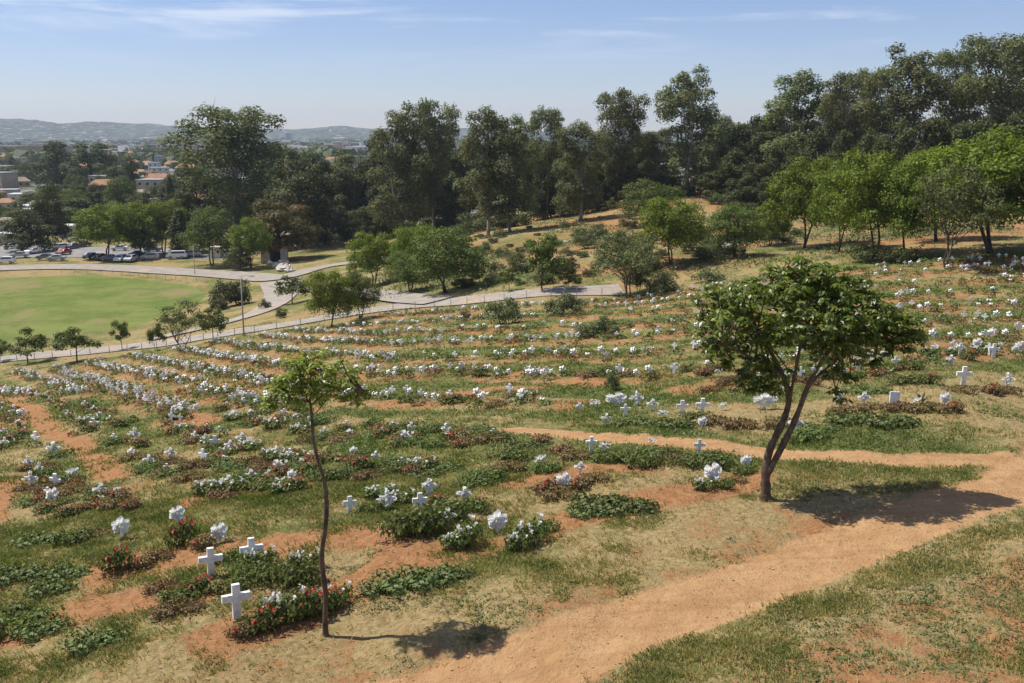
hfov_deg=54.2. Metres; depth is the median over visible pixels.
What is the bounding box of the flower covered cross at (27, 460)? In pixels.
[22,456,32,468]
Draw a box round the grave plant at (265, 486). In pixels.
[239,477,273,492]
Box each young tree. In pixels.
[0,326,49,362]
[0,339,6,360]
[48,327,103,361]
[108,319,130,345]
[145,322,167,345]
[198,307,228,337]
[273,275,310,303]
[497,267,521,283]
[522,233,571,290]
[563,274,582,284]
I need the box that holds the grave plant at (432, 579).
[388,563,473,593]
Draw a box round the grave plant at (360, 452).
[343,448,378,456]
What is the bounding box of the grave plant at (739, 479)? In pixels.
[720,475,748,484]
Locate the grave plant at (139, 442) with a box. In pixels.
[128,436,152,447]
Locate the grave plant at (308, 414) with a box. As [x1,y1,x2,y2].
[296,409,324,418]
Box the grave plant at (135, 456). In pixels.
[116,451,150,461]
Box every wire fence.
[6,287,614,360]
[61,270,217,282]
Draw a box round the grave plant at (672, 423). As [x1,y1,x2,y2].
[655,416,698,428]
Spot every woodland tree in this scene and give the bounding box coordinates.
[4,156,16,164]
[26,169,36,181]
[61,197,94,214]
[71,185,91,196]
[86,184,108,196]
[125,191,155,202]
[132,196,160,218]
[135,161,142,168]
[153,184,167,202]
[167,190,201,224]
[168,162,179,169]
[173,163,223,211]
[217,197,239,217]
[243,151,289,202]
[265,148,305,201]
[289,151,324,171]
[304,159,341,229]
[326,205,362,236]
[334,172,373,223]
[336,213,362,244]
[351,135,396,206]
[351,206,394,239]
[363,185,409,228]
[387,153,435,222]
[425,143,466,217]
[425,151,474,222]
[434,181,478,228]
[455,144,497,213]
[511,152,556,215]
[518,136,541,189]
[531,170,561,219]
[551,151,573,204]
[569,150,608,195]
[587,162,621,203]
[601,165,645,201]
[623,131,661,184]
[626,133,664,183]
[657,168,683,182]
[680,141,717,181]
[695,169,736,199]
[709,147,758,191]
[714,122,762,175]
[723,171,761,208]
[728,113,779,182]
[735,131,785,190]
[751,176,787,211]
[753,138,804,184]
[755,108,800,188]
[798,125,842,189]
[824,128,861,204]
[851,126,896,208]
[869,118,919,189]
[904,115,951,167]
[937,120,982,165]
[968,116,1017,195]
[1003,110,1023,200]
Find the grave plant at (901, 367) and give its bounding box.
[885,362,919,370]
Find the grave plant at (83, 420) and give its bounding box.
[76,416,99,425]
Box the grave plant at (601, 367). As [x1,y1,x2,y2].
[581,365,612,376]
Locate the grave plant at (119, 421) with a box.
[106,416,129,427]
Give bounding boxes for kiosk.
[208,246,222,257]
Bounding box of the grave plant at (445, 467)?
[420,462,464,472]
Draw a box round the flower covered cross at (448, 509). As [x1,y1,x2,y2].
[443,507,456,525]
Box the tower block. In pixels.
[285,133,292,139]
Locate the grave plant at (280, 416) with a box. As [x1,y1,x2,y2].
[269,412,288,420]
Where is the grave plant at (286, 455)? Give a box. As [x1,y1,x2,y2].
[276,449,306,461]
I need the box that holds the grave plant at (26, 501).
[18,497,38,507]
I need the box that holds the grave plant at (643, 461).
[621,451,666,470]
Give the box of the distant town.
[0,139,526,153]
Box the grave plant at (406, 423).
[382,419,419,427]
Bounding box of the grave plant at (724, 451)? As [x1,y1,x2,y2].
[700,447,727,457]
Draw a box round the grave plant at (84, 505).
[77,500,93,510]
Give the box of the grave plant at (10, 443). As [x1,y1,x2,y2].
[0,439,17,448]
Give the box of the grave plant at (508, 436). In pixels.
[471,429,518,441]
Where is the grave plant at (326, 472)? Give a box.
[300,465,355,481]
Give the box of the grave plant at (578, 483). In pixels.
[565,475,591,491]
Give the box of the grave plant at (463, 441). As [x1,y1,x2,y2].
[448,435,473,449]
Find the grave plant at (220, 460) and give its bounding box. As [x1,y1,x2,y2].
[203,455,237,467]
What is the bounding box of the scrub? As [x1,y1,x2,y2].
[351,193,1019,321]
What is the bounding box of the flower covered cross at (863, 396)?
[857,391,870,403]
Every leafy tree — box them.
[0,166,13,171]
[1,207,24,217]
[15,191,39,203]
[16,162,31,173]
[31,183,56,199]
[50,193,83,209]
[61,189,91,208]
[62,174,77,188]
[69,201,143,254]
[95,203,127,218]
[100,175,138,206]
[112,200,166,255]
[126,222,163,251]
[137,197,189,253]
[174,187,193,196]
[175,204,239,265]
[224,216,274,267]
[250,198,324,252]
[300,269,362,326]
[341,268,382,318]
[345,230,394,284]
[380,250,432,291]
[386,224,445,279]
[404,224,492,293]
[616,177,687,216]
[621,263,654,292]
[631,196,709,263]
[704,201,771,256]
[749,206,793,245]
[759,155,842,247]
[806,157,873,251]
[822,147,927,257]
[871,155,942,252]
[887,145,993,240]
[913,123,1023,253]
[1010,180,1023,204]
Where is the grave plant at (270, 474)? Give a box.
[256,472,278,481]
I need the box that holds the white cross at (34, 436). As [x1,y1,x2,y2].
[31,431,39,445]
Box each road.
[0,259,382,280]
[0,284,624,361]
[154,277,300,338]
[269,280,454,303]
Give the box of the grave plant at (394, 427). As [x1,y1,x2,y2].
[378,421,410,434]
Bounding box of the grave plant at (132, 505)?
[119,497,142,511]
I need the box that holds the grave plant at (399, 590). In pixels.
[362,566,445,596]
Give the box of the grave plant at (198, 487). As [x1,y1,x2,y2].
[188,478,226,496]
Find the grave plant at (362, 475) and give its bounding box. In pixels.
[349,468,390,481]
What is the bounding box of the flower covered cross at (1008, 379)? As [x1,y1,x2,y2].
[1001,372,1014,385]
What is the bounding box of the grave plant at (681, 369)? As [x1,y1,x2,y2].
[676,363,700,373]
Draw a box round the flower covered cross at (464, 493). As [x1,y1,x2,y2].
[456,486,471,498]
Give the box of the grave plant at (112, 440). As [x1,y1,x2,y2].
[94,434,130,445]
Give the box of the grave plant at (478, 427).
[468,424,497,432]
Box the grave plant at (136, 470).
[121,463,159,475]
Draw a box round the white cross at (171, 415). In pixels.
[168,412,174,419]
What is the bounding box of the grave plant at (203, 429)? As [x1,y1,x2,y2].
[193,424,212,435]
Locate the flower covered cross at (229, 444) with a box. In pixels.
[224,440,234,447]
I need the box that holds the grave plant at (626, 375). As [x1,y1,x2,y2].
[606,371,636,377]
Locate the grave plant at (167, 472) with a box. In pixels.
[142,466,187,478]
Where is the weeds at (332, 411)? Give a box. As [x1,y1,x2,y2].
[0,247,1023,511]
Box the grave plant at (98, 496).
[94,493,118,499]
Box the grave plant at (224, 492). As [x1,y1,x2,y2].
[205,487,242,501]
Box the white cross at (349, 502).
[343,496,356,512]
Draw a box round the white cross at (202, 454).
[198,449,207,461]
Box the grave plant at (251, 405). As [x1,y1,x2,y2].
[246,401,270,407]
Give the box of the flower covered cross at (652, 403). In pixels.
[646,398,658,410]
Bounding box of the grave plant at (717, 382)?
[713,378,734,386]
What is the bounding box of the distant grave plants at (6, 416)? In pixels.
[0,254,1023,484]
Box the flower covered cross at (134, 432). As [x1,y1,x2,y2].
[127,427,140,437]
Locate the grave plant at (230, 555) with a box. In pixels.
[214,544,243,564]
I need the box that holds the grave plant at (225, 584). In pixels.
[208,573,256,594]
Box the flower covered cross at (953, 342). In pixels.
[949,340,957,347]
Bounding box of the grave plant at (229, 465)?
[207,460,252,472]
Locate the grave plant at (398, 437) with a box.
[385,431,421,443]
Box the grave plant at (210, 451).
[204,447,237,456]
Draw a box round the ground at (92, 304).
[0,162,1023,682]
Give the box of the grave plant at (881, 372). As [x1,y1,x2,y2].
[867,367,888,377]
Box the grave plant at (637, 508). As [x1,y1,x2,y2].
[594,495,662,517]
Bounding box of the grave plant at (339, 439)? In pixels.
[325,435,353,443]
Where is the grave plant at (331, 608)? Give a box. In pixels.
[308,584,345,618]
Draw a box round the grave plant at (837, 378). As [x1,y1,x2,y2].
[818,373,842,380]
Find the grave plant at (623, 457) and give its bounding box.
[602,446,637,462]
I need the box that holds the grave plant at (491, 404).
[480,399,508,408]
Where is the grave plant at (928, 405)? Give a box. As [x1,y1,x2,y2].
[912,401,934,410]
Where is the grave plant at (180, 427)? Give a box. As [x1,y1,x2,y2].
[172,422,196,432]
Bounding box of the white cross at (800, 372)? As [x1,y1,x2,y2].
[797,367,804,376]
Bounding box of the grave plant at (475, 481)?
[444,474,498,489]
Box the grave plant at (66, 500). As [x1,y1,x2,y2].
[41,495,79,505]
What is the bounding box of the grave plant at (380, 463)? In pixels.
[366,457,396,468]
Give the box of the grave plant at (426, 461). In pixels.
[402,455,438,470]
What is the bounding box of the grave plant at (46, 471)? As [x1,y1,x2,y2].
[28,465,61,476]
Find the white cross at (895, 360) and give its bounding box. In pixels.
[891,356,899,363]
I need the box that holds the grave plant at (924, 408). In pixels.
[909,401,952,415]
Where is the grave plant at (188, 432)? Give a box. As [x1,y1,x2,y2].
[179,429,205,437]
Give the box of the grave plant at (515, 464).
[489,460,526,472]
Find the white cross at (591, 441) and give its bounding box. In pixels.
[586,436,596,452]
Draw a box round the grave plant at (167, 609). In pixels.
[146,596,211,620]
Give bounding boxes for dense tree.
[0,201,26,216]
[0,206,6,217]
[0,207,58,250]
[7,162,27,169]
[9,170,28,177]
[18,170,30,179]
[22,179,72,242]
[25,159,37,163]
[28,139,79,184]
[33,170,51,184]
[51,189,77,198]
[58,140,122,182]
[61,207,87,223]
[68,176,88,188]
[79,181,106,206]
[102,155,147,189]
[140,163,147,170]
[143,185,159,197]
[157,176,180,190]
[185,206,200,230]
[221,242,252,269]
[226,210,255,225]
[250,155,343,247]
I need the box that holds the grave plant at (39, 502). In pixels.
[33,496,68,507]
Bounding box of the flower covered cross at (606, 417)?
[601,413,611,423]
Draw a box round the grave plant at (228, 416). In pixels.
[221,412,244,420]
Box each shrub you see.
[207,279,247,306]
[208,297,228,310]
[226,279,251,303]
[258,299,271,308]
[275,308,287,317]
[309,227,330,245]
[319,234,341,244]
[356,222,375,238]
[376,221,394,236]
[401,221,417,229]
[418,217,444,230]
[429,217,453,228]
[449,278,478,287]
[453,223,476,235]
[454,211,485,229]
[456,267,480,278]
[459,310,470,318]
[472,216,507,229]
[474,241,493,253]
[481,271,499,283]
[481,297,523,324]
[486,261,505,270]
[487,238,497,242]
[490,217,519,227]
[491,246,513,256]
[493,227,506,237]
[502,213,532,225]
[505,252,526,261]
[506,257,530,274]
[513,280,525,285]
[515,246,526,252]
[526,202,554,219]
[529,270,555,284]
[541,196,565,216]
[542,291,584,315]
[544,238,562,245]
[549,255,580,279]
[554,201,588,216]
[556,247,578,255]
[558,221,571,228]
[568,228,591,238]
[570,232,597,248]
[574,323,594,338]
[575,195,603,213]
[575,250,589,257]
[581,269,595,276]
[589,221,611,237]
[590,314,620,336]
[591,199,624,209]
[604,369,620,389]
[608,191,623,201]
[612,237,634,247]
[615,257,630,269]
[616,215,639,228]
[627,241,647,252]
[631,253,662,269]
[644,269,678,292]
[652,247,667,258]
[654,176,682,194]
[670,178,700,195]
[681,244,695,253]
[690,246,714,260]
[690,268,727,281]
[691,182,708,193]
[700,237,721,250]
[705,241,732,259]
[706,193,730,203]
[721,190,747,210]
[723,201,758,212]
[725,245,746,254]
[761,232,798,243]
[787,228,803,236]
[843,241,891,262]
[879,245,921,262]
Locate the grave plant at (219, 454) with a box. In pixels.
[210,449,228,461]
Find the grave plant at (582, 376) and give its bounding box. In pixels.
[579,371,606,378]
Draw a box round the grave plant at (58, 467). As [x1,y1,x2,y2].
[33,464,63,474]
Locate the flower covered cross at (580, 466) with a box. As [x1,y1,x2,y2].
[574,461,586,474]
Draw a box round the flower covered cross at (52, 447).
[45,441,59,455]
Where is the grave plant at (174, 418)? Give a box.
[160,412,184,419]
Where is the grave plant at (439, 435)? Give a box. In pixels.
[434,427,457,439]
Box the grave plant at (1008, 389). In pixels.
[998,385,1023,394]
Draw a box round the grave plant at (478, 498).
[461,496,486,508]
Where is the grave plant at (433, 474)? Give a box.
[405,468,445,477]
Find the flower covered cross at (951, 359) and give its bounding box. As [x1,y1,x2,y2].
[946,354,955,364]
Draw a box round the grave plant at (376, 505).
[352,500,393,513]
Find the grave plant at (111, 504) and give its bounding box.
[96,497,135,510]
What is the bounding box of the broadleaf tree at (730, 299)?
[687,256,930,501]
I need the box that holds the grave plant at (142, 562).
[126,552,155,570]
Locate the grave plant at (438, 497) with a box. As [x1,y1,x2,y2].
[423,492,446,504]
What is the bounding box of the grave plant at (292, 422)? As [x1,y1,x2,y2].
[289,416,310,424]
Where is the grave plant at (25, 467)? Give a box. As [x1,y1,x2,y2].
[13,462,33,471]
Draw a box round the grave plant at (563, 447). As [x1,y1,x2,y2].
[547,442,574,453]
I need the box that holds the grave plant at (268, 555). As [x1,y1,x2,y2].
[240,544,278,565]
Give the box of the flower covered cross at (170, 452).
[164,447,176,456]
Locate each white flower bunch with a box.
[65,467,78,475]
[273,459,287,465]
[400,430,413,439]
[534,455,545,463]
[590,399,600,408]
[599,442,610,451]
[648,437,656,444]
[657,410,668,416]
[718,402,726,409]
[911,397,921,403]
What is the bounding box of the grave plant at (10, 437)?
[0,432,20,442]
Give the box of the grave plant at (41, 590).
[18,577,79,600]
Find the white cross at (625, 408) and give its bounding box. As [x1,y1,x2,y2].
[620,404,629,416]
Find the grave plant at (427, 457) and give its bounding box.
[421,454,439,464]
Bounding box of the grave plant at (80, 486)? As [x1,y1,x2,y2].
[56,482,91,497]
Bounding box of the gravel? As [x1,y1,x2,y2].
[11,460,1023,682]
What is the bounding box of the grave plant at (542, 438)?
[529,433,552,443]
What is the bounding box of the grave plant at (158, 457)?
[151,454,171,466]
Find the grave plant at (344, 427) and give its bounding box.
[334,422,354,431]
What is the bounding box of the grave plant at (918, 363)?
[898,358,927,369]
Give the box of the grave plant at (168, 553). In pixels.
[139,548,180,563]
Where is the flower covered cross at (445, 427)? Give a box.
[441,423,450,429]
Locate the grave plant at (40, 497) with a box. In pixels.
[30,490,51,502]
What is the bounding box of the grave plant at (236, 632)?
[222,619,254,641]
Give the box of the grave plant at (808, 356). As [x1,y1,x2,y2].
[802,354,831,359]
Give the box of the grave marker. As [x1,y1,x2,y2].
[889,391,899,404]
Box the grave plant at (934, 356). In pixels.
[917,353,944,359]
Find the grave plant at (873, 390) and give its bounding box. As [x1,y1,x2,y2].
[846,385,892,394]
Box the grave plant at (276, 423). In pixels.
[258,416,288,429]
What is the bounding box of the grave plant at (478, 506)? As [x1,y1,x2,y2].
[433,495,494,514]
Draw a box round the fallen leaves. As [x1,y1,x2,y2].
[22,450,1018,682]
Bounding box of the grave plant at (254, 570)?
[229,557,296,584]
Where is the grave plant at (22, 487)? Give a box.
[10,483,42,491]
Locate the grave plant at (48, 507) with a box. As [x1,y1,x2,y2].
[29,500,62,514]
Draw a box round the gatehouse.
[261,243,289,262]
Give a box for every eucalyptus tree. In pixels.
[154,97,290,239]
[323,148,369,221]
[362,100,440,234]
[406,97,462,226]
[452,104,520,235]
[483,112,540,231]
[523,104,569,218]
[550,118,611,220]
[593,87,651,204]
[629,127,679,186]
[642,64,727,195]
[702,113,745,175]
[758,68,847,169]
[807,93,853,156]
[815,67,888,158]
[839,64,903,152]
[847,41,964,166]
[922,45,982,148]
[947,31,1023,146]
[974,34,1023,128]
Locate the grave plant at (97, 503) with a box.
[88,495,113,508]
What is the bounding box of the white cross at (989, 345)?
[985,343,992,355]
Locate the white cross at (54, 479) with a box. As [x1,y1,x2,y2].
[49,473,60,485]
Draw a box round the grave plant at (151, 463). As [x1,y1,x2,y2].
[124,459,168,467]
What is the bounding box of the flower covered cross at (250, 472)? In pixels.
[246,469,257,475]
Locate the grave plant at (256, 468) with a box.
[245,461,280,473]
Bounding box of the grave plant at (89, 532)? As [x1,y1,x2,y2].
[73,526,112,540]
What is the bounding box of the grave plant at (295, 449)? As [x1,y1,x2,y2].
[269,448,305,459]
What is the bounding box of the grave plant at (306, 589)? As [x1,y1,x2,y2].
[280,585,313,618]
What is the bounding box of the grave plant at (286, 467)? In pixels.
[270,463,291,476]
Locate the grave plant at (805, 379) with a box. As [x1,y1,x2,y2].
[789,375,823,384]
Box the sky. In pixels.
[0,0,1023,131]
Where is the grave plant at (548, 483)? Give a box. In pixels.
[528,476,561,493]
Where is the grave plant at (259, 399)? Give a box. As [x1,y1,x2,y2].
[247,394,271,402]
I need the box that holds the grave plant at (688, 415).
[669,409,713,419]
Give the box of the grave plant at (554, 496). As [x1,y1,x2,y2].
[537,486,578,502]
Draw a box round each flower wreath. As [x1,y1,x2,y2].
[45,487,58,499]
[111,516,129,538]
[127,447,134,454]
[169,505,184,521]
[171,404,177,411]
[193,403,199,411]
[210,521,227,542]
[287,468,295,476]
[349,445,357,453]
[487,509,507,534]
[556,471,570,487]
[605,392,626,406]
[698,416,706,427]
[704,462,721,479]
[740,454,751,466]
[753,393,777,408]
[939,392,950,403]
[972,338,981,346]
[1011,345,1018,354]
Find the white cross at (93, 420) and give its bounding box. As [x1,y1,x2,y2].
[89,418,98,424]
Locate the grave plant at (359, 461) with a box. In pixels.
[340,454,371,470]
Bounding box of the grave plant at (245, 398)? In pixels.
[230,394,263,402]
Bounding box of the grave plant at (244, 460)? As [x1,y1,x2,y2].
[232,455,265,467]
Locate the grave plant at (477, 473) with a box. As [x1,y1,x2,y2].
[453,465,512,481]
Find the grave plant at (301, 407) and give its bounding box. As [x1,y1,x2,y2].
[290,401,313,412]
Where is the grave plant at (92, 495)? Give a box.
[86,487,117,501]
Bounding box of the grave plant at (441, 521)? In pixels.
[385,502,460,538]
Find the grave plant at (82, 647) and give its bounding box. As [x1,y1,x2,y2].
[53,625,133,657]
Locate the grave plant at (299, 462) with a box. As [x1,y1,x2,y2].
[282,459,323,467]
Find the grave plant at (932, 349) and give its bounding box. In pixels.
[919,345,943,354]
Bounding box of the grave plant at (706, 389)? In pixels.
[697,385,722,392]
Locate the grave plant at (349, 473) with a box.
[327,466,363,480]
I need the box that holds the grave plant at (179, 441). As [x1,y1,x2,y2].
[174,437,199,443]
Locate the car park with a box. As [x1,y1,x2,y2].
[0,246,259,258]
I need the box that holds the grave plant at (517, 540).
[502,528,536,551]
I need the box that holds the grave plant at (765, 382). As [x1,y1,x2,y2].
[749,376,777,385]
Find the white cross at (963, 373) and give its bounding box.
[956,366,972,384]
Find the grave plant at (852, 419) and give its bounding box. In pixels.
[820,409,878,426]
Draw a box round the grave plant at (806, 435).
[771,425,835,442]
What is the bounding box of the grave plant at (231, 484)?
[209,476,246,491]
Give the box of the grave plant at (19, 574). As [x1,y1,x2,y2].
[0,561,55,586]
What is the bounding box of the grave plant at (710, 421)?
[693,414,732,426]
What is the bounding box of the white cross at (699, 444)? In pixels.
[693,439,704,453]
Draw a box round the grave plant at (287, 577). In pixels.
[256,557,329,590]
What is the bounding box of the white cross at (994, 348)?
[988,344,999,357]
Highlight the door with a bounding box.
[271,251,280,261]
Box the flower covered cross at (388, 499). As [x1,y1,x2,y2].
[376,488,396,509]
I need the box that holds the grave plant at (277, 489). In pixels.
[269,479,299,493]
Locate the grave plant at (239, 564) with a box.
[214,554,267,579]
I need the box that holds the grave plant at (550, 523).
[533,516,561,535]
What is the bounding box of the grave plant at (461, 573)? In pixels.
[435,567,477,580]
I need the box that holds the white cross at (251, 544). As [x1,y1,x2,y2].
[239,537,262,553]
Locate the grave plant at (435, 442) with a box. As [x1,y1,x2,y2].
[415,437,448,448]
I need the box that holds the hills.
[0,118,971,141]
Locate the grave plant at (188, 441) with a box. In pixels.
[180,435,209,444]
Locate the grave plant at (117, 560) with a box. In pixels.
[94,542,135,574]
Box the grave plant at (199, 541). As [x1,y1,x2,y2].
[184,531,216,551]
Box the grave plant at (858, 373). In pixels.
[846,369,868,378]
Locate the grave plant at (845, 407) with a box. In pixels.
[825,404,859,414]
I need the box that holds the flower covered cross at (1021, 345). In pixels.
[1016,341,1023,351]
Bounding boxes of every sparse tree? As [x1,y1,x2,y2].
[153,298,210,347]
[587,228,665,298]
[910,160,1008,267]
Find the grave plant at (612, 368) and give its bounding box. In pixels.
[596,365,617,372]
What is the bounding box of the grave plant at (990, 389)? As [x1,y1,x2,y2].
[976,382,1004,394]
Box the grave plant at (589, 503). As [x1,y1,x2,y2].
[565,490,634,511]
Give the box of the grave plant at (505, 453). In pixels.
[480,446,536,460]
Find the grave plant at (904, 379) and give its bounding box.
[877,372,925,385]
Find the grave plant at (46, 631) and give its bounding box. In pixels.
[10,616,79,643]
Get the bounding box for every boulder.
[272,261,281,268]
[276,262,290,271]
[284,267,295,272]
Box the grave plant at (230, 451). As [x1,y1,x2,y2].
[216,445,239,454]
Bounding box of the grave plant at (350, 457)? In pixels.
[340,453,358,462]
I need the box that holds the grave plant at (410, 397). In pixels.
[395,393,424,402]
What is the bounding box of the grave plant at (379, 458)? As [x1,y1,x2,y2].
[368,454,404,463]
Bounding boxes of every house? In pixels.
[0,172,18,188]
[0,188,20,197]
[0,190,5,198]
[0,198,16,208]
[0,217,19,231]
[0,231,24,245]
[7,193,21,200]
[13,157,26,161]
[18,177,30,186]
[57,224,76,236]
[88,175,120,183]
[88,179,119,193]
[134,169,150,172]
[135,178,162,189]
[142,173,170,178]
[147,162,160,171]
[150,167,169,173]
[154,156,165,160]
[164,161,178,167]
[174,164,193,176]
[222,167,243,176]
[325,157,336,160]
[353,156,359,165]
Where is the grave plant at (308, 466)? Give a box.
[288,459,323,475]
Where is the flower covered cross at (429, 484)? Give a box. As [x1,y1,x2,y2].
[421,478,436,494]
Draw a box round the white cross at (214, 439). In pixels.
[209,435,219,443]
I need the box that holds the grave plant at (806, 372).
[784,370,811,375]
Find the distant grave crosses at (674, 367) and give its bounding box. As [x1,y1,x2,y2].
[0,253,1023,415]
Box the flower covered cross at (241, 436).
[235,432,247,440]
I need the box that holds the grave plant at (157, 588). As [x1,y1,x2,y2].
[139,577,185,595]
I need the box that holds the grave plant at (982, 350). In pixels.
[967,345,991,354]
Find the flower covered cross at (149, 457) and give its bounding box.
[142,454,154,462]
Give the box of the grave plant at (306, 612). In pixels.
[284,585,322,627]
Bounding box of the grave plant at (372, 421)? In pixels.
[358,415,384,427]
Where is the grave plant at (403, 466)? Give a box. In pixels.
[384,459,426,473]
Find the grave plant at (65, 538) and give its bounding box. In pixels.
[46,525,98,546]
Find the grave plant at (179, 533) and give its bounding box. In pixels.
[160,515,199,548]
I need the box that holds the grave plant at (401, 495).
[381,489,416,503]
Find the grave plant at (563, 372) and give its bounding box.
[557,369,583,376]
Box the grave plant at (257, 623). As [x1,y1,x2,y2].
[233,602,280,639]
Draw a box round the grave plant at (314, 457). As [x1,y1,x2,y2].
[300,452,326,462]
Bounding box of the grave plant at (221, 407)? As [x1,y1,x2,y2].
[209,402,232,411]
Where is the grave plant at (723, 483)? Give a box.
[709,477,736,488]
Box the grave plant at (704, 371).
[693,367,711,376]
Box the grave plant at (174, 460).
[152,456,186,464]
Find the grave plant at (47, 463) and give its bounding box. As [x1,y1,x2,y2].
[29,461,57,469]
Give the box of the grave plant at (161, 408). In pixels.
[154,404,176,412]
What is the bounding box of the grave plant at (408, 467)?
[398,462,423,475]
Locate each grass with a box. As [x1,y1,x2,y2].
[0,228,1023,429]
[0,329,1023,544]
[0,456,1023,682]
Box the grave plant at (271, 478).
[248,476,285,491]
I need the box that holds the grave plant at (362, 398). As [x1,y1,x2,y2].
[344,390,378,401]
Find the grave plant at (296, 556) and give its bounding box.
[285,546,319,568]
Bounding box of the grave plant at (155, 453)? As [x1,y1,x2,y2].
[150,452,163,457]
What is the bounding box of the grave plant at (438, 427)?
[423,421,468,433]
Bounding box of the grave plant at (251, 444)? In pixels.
[235,439,264,450]
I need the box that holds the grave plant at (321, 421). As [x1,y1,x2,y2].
[291,413,335,425]
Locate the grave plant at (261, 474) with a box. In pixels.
[229,470,280,488]
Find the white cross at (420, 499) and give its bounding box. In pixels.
[412,492,427,508]
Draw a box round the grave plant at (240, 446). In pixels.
[226,443,244,452]
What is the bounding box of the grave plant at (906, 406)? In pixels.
[878,400,919,414]
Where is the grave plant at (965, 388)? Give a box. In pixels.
[941,384,979,394]
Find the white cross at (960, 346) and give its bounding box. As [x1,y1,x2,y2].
[956,343,964,353]
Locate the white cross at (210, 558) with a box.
[198,547,222,576]
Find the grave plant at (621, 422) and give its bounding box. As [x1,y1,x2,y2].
[597,415,645,426]
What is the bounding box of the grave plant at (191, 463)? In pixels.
[175,457,213,469]
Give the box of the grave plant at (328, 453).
[321,450,333,458]
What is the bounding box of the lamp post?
[240,275,253,335]
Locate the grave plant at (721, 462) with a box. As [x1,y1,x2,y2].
[678,451,736,468]
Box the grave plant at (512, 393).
[501,390,517,398]
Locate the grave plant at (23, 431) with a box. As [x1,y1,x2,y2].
[8,427,31,439]
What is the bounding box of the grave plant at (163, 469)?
[156,465,171,476]
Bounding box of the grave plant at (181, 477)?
[168,470,211,483]
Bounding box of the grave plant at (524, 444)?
[498,439,542,449]
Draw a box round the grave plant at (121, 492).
[108,488,131,501]
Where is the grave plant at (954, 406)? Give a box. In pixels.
[943,399,966,413]
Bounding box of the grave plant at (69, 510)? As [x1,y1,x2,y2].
[51,503,81,519]
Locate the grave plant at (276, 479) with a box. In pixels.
[272,476,305,485]
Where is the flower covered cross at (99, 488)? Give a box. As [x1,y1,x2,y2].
[92,483,106,495]
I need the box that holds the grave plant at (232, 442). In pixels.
[226,438,256,447]
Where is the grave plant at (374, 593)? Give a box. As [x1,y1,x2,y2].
[354,578,407,597]
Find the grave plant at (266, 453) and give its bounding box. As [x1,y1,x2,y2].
[256,447,286,460]
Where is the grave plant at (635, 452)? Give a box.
[611,445,672,461]
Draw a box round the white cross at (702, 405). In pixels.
[696,398,709,412]
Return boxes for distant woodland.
[0,138,920,165]
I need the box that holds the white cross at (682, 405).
[676,400,688,414]
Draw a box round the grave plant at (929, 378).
[915,371,941,385]
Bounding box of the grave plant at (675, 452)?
[654,449,685,460]
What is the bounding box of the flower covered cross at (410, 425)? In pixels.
[407,422,415,429]
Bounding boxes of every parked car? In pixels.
[0,256,15,263]
[10,251,29,257]
[24,247,41,253]
[35,253,51,259]
[46,254,66,260]
[51,243,67,249]
[55,248,71,254]
[65,243,79,248]
[66,237,82,242]
[77,241,91,246]
[82,252,95,258]
[91,253,105,259]
[99,254,115,260]
[110,245,128,250]
[113,254,126,261]
[123,254,137,261]
[129,250,146,254]
[140,252,158,259]
[144,246,161,251]
[166,250,187,258]
[187,249,201,256]
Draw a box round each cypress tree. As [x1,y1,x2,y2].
[164,207,191,256]
[165,173,174,202]
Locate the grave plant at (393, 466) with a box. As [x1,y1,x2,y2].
[375,455,414,473]
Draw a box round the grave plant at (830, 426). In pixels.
[795,422,847,434]
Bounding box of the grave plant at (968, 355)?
[957,349,979,361]
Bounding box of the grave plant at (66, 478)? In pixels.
[40,472,92,484]
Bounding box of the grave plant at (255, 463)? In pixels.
[246,460,272,470]
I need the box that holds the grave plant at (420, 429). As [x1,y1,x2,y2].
[397,423,434,436]
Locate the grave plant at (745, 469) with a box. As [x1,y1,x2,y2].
[730,464,760,475]
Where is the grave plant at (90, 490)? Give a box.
[81,482,108,501]
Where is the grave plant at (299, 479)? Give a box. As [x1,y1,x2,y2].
[274,474,309,491]
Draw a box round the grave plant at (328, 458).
[296,452,345,463]
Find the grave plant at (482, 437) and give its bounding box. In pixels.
[470,431,510,444]
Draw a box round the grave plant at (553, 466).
[529,459,566,473]
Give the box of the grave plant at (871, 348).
[860,345,878,351]
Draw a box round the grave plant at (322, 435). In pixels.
[306,428,343,440]
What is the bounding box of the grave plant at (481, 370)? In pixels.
[468,365,490,376]
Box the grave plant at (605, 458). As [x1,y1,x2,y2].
[590,450,624,463]
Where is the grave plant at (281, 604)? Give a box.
[255,583,310,628]
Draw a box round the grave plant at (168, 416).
[158,410,183,419]
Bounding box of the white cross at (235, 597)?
[221,583,250,619]
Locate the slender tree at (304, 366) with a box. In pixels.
[258,349,376,636]
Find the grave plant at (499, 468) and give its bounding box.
[487,465,507,473]
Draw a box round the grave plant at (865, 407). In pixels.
[850,401,887,411]
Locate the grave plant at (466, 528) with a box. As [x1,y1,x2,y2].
[451,514,484,551]
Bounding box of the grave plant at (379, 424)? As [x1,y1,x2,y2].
[366,421,388,430]
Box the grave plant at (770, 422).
[758,416,791,428]
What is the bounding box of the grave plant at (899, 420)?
[859,412,925,429]
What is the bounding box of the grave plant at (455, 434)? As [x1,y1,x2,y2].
[444,427,468,440]
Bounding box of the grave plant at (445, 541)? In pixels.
[438,531,470,551]
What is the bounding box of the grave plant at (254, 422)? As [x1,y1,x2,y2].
[245,418,267,427]
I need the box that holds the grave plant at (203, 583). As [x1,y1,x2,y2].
[175,572,214,594]
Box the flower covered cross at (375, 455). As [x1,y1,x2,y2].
[371,451,379,459]
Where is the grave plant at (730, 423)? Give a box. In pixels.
[718,416,758,430]

